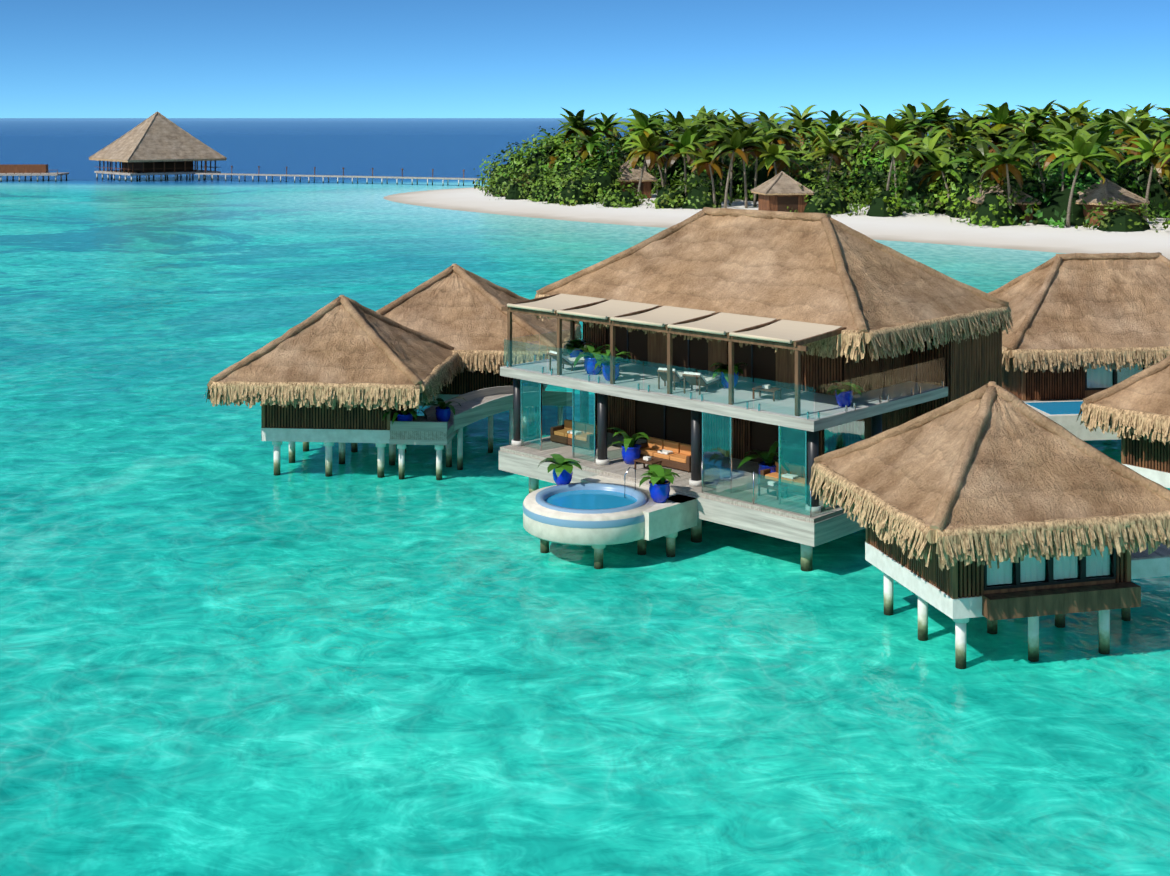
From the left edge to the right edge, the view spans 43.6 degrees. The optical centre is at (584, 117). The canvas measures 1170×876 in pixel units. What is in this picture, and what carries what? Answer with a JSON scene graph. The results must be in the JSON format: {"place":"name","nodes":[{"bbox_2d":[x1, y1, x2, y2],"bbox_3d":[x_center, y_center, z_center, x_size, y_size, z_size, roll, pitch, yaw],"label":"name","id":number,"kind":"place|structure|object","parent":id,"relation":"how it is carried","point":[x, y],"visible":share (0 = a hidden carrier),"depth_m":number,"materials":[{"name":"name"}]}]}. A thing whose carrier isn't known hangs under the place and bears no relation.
{"place":"outdoors","nodes":[
{"label":"outdoors","id":0,"kind":"place"},
{"bbox_2d":[0,118,1169,875],"bbox_3d":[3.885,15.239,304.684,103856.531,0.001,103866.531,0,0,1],"label":"sea","id":1,"kind":"structure","parent":0,"point":[224,650],"depth_m":42.72,"materials":[{"name":"teal liquid"}]},
{"bbox_2d":[0,164,68,181],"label":"jetty","id":2,"kind":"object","parent":1,"relation":"on","point":[19,170],"depth_m":356.46,"materials":[{"name":"wood"}]},
{"bbox_2d":[88,111,226,181],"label":"pavilion","id":3,"kind":"structure","parent":1,"relation":"in","point":[158,143],"depth_m":357.78,"materials":[{"name":"thatch"},{"name":"wood"}]},
{"bbox_2d":[203,295,461,477],"bbox_3d":[-10.713,11.829,64.467,9.579,8.020,9.562,0,0,5],"label":"hut","id":4,"kind":"object","parent":1,"relation":"in","point":[342,370],"visible":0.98,"depth_m":61.66,"materials":[{"name":"brown plant"}]},
{"bbox_2d":[195,165,479,185],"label":"jetty","id":5,"kind":"object","parent":1,"relation":"in","point":[328,176],"visible":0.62,"depth_m":340.92,"materials":[{"name":"wood"}]},
{"bbox_2d":[389,416,456,479],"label":"deck","id":6,"kind":"structure","parent":1,"relation":"in","point":[421,430],"depth_m":61.31,"materials":[{"name":"white concrete"}]},
{"bbox_2d":[382,402,433,424],"bbox_3d":[-7.633,12.585,61.881,2.144,1.068,1.864,0,0,-34],"label":"pot","id":7,"kind":"object","parent":6,"relation":"on","point":[403,415],"visible":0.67,"depth_m":61.61,"materials":[{"name":"blue ceramic"}]},
{"bbox_2d":[418,397,465,421],"bbox_3d":[-6.141,12.578,63.077,2.236,1.081,1.629,0,0,5],"label":"pot","id":8,"kind":"object","parent":6,"relation":"on","point":[443,411],"visible":0.85,"depth_m":62.86,"materials":[{"name":"blue ceramic"}]},
{"bbox_2d":[375,264,581,437],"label":"hut","id":9,"kind":"object","parent":1,"relation":"in","point":[457,307],"visible":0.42,"depth_m":69.79,"materials":[{"name":"brown plant"}]},
{"bbox_2d":[424,386,571,469],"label":"bridge","id":10,"kind":"structure","parent":1,"relation":"in","point":[480,404],"depth_m":65.37,"materials":[{"name":"white concrete"}]},
{"bbox_2d":[523,467,696,568],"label":"plunge pool","id":11,"kind":"structure","parent":1,"relation":"in","point":[598,513],"depth_m":50.01,"materials":[{"name":"white tile"}]},
{"bbox_2d":[538,454,581,484],"bbox_3d":[-0.844,12.806,53.079,1.574,1.027,1.467,0,0,44],"label":"pot","id":12,"kind":"object","parent":11,"relation":"on","point":[562,469],"visible":0.94,"depth_m":52.78,"materials":[{"name":"blue"}]},
{"bbox_2d":[639,464,679,502],"bbox_3d":[2.585,12.755,50.855,1.473,1.128,1.683,0,0,-2],"label":"pot","id":13,"kind":"object","parent":11,"relation":"on","point":[659,488],"visible":1,"depth_m":50.59,"materials":[{"name":"blue"}]},
{"bbox_2d":[499,294,1001,571],"bbox_3d":[6.378,11.549,57.706,15.390,8.580,12.680,0,0,44],"label":"villa","id":14,"kind":"object","parent":1,"relation":"on","point":[807,418],"visible":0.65,"depth_m":54.17,"materials":[{"name":"concrete"}]},
{"bbox_2d":[548,351,583,370],"bbox_3d":[-0.473,9.545,57.784,1.981,0.787,0.700,0,0,-36],"label":"lounge","id":15,"kind":"object","parent":14,"relation":"on","point":[554,355],"depth_m":57.39,"materials":[{"name":"white"}]},
{"bbox_2d":[550,419,596,449],"bbox_3d":[-0.290,12.714,58.843,2.200,0.850,0.950,0,0,44],"label":"sofa","id":16,"kind":"object","parent":14,"relation":"on","point":[561,434],"visible":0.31,"depth_m":58.74,"materials":[{"name":"fabric"}]},
{"bbox_2d":[563,339,597,357],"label":"pot","id":17,"kind":"object","parent":14,"relation":"on","point":[574,345],"visible":0.58,"depth_m":59.31,"materials":[{"name":"blue ceramic"}]},
{"bbox_2d":[571,344,618,374],"bbox_3d":[0.367,9.333,56.672,2.514,1.213,1.764,0,0,75],"label":"pot","id":18,"kind":"object","parent":14,"relation":"on","point":[593,352],"visible":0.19,"depth_m":56.50,"materials":[{"name":"blue ceramic"}]},
{"bbox_2d":[592,350,631,380],"bbox_3d":[0.896,9.321,55.395,2.036,1.236,1.861,0,0,44],"label":"pot","id":19,"kind":"object","parent":14,"relation":"on","point":[605,371],"visible":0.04,"depth_m":55.22,"materials":[{"name":"blue ceramic"}]},
{"bbox_2d":[607,427,649,464],"bbox_3d":[1.686,12.497,55.544,1.722,1.284,2.330,0,0,-19],"label":"pot","id":20,"kind":"object","parent":14,"relation":"on","point":[631,451],"visible":1,"depth_m":55.38,"materials":[{"name":"blue ceramic"}]},
{"bbox_2d":[634,456,661,469],"bbox_3d":[2.343,12.889,54.511,0.900,0.500,0.600,0,0,44],"label":"table","id":21,"kind":"object","parent":14,"relation":"on","point":[644,460],"visible":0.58,"depth_m":54.45,"materials":[{"name":"wood"}]},
{"bbox_2d":[640,437,704,472],"bbox_3d":[3.174,12.714,55.376,2.800,0.850,0.950,0,0,44],"label":"sofa","id":22,"kind":"object","parent":14,"relation":"on","point":[672,454],"visible":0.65,"depth_m":55.11,"materials":[{"name":"fabric"}]},
{"bbox_2d":[657,368,691,389],"bbox_3d":[3.342,9.545,54.256,0.700,0.787,1.981,0,0,24],"label":"lounge","id":23,"kind":"object","parent":14,"relation":"on","point":[661,373],"depth_m":53.54,"materials":[{"name":"white fabric"}]},
{"bbox_2d":[682,372,720,394],"bbox_3d":[4.280,9.545,53.355,0.700,0.787,1.981,0,0,29],"label":"lounge chair","id":24,"kind":"object","parent":14,"relation":"on","point":[705,381],"depth_m":52.81,"materials":[{"name":"white"}]},
{"bbox_2d":[712,362,746,387],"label":"pot","id":25,"kind":"object","parent":14,"relation":"on","point":[723,368],"visible":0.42,"depth_m":53.64,"materials":[{"name":"blue ceramic"}]},
{"bbox_2d":[737,440,789,475],"bbox_3d":[6.560,12.462,52.649,1.947,1.354,2.449,0,0,13],"label":"pot","id":26,"kind":"object","parent":14,"relation":"on","point":[766,457],"visible":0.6,"depth_m":52.55,"materials":[{"name":"blue"}]},
{"bbox_2d":[752,384,781,400],"bbox_3d":[6.430,9.689,51.692,0.900,0.500,0.600,0,0,34],"label":"table","id":27,"kind":"object","parent":14,"relation":"on","point":[760,388],"visible":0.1,"depth_m":51.64,"materials":[{"name":"wood"}]},
{"bbox_2d":[757,481,787,499],"bbox_3d":[6.519,12.889,50.775,0.900,0.500,0.600,0,0,44],"label":"table","id":28,"kind":"object","parent":14,"relation":"on","point":[773,486],"depth_m":50.67,"materials":[{"name":"wood"}]},
{"bbox_2d":[534,207,1012,362],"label":"thatched roof","id":29,"kind":"structure","parent":14,"relation":"attached to","point":[880,299],"depth_m":56.09,"materials":[{"name":"brown wicker"}]},
{"bbox_2d":[760,461,804,494],"bbox_3d":[7.351,12.714,51.640,2.200,0.850,0.950,0,0,44],"label":"sofa","id":30,"kind":"object","parent":14,"relation":"on","point":[767,473],"visible":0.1,"depth_m":51.67,"materials":[{"name":"fabric"}]},
{"bbox_2d":[826,381,865,406],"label":"pot","id":31,"kind":"object","parent":14,"relation":"on","point":[833,388],"visible":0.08,"depth_m":50.19,"materials":[{"name":"blue ceramic"}]},
{"bbox_2d":[809,381,1169,668],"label":"hut","id":32,"kind":"object","parent":1,"relation":"on","point":[992,502],"visible":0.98,"depth_m":40.75,"materials":[{"name":"brown plant"}]},
{"bbox_2d":[1022,399,1118,440],"bbox_3d":[22.656,14.379,66.565,12.000,2.920,5.600,0,0,-7],"label":"plunge pool","id":33,"kind":"object","parent":1,"relation":"on","point":[1064,413],"visible":0.06,"depth_m":63.78,"materials":[{"name":"blue tile"}]},
{"bbox_2d":[987,252,1169,400],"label":"hut","id":34,"kind":"object","parent":1,"relation":"on","point":[1085,325],"visible":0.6,"depth_m":68.84,"materials":[{"name":"brown plant"}]},
{"bbox_2d":[1076,355,1169,487],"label":"hut","id":35,"kind":"object","parent":1,"relation":"in","point":[1133,411],"visible":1,"depth_m":54.71,"materials":[{"name":"brown plant"}]},
{"bbox_2d":[1121,542,1169,620],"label":"platform","id":36,"kind":"structure","parent":1,"relation":"in","point":[1155,563],"depth_m":43.65,"materials":[{"name":"white concrete"}]},
{"bbox_2d":[0,0,1169,117],"label":"sky","id":37,"kind":"structure","parent":0,"point":[59,58],"materials":[{"name":"blue"}]},
{"bbox_2d":[383,187,1169,259],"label":"beach","id":38,"kind":"structure","parent":0,"point":[938,228],"depth_m":200.14,"materials":[{"name":"white sand"}]},
{"bbox_2d":[617,160,657,198],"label":"beach hut","id":39,"kind":"object","parent":38,"relation":"on","point":[647,178],"visible":0.42,"depth_m":254.55,"materials":[{"name":"brown plant"}]},
{"bbox_2d":[750,171,813,212],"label":"beach hut","id":40,"kind":"object","parent":38,"relation":"on","point":[781,191],"visible":0.96,"depth_m":219.32,"materials":[{"name":"brown plant"}]},
{"bbox_2d":[473,122,1169,232],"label":"shrubs","id":41,"kind":"object","parent":38,"relation":"on","point":[569,179],"visible":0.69,"depth_m":231.78,"materials":[{"name":"green plant"}]},
{"bbox_2d":[536,99,1169,226],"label":"palms","id":42,"kind":"object","parent":38,"relation":"on","point":[1079,141],"visible":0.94,"depth_m":231.88,"materials":[{"name":"green plant"}]},
{"bbox_2d":[967,181,1041,222],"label":"beach hut","id":43,"kind":"object","parent":38,"relation":"on","point":[980,200],"visible":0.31,"depth_m":198.93,"materials":[{"name":"brown plant"}]},
{"bbox_2d":[1076,178,1149,225],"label":"beach hut","id":44,"kind":"object","parent":38,"relation":"on","point":[1107,189],"visible":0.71,"depth_m":193.06,"materials":[{"name":"brown plant"}]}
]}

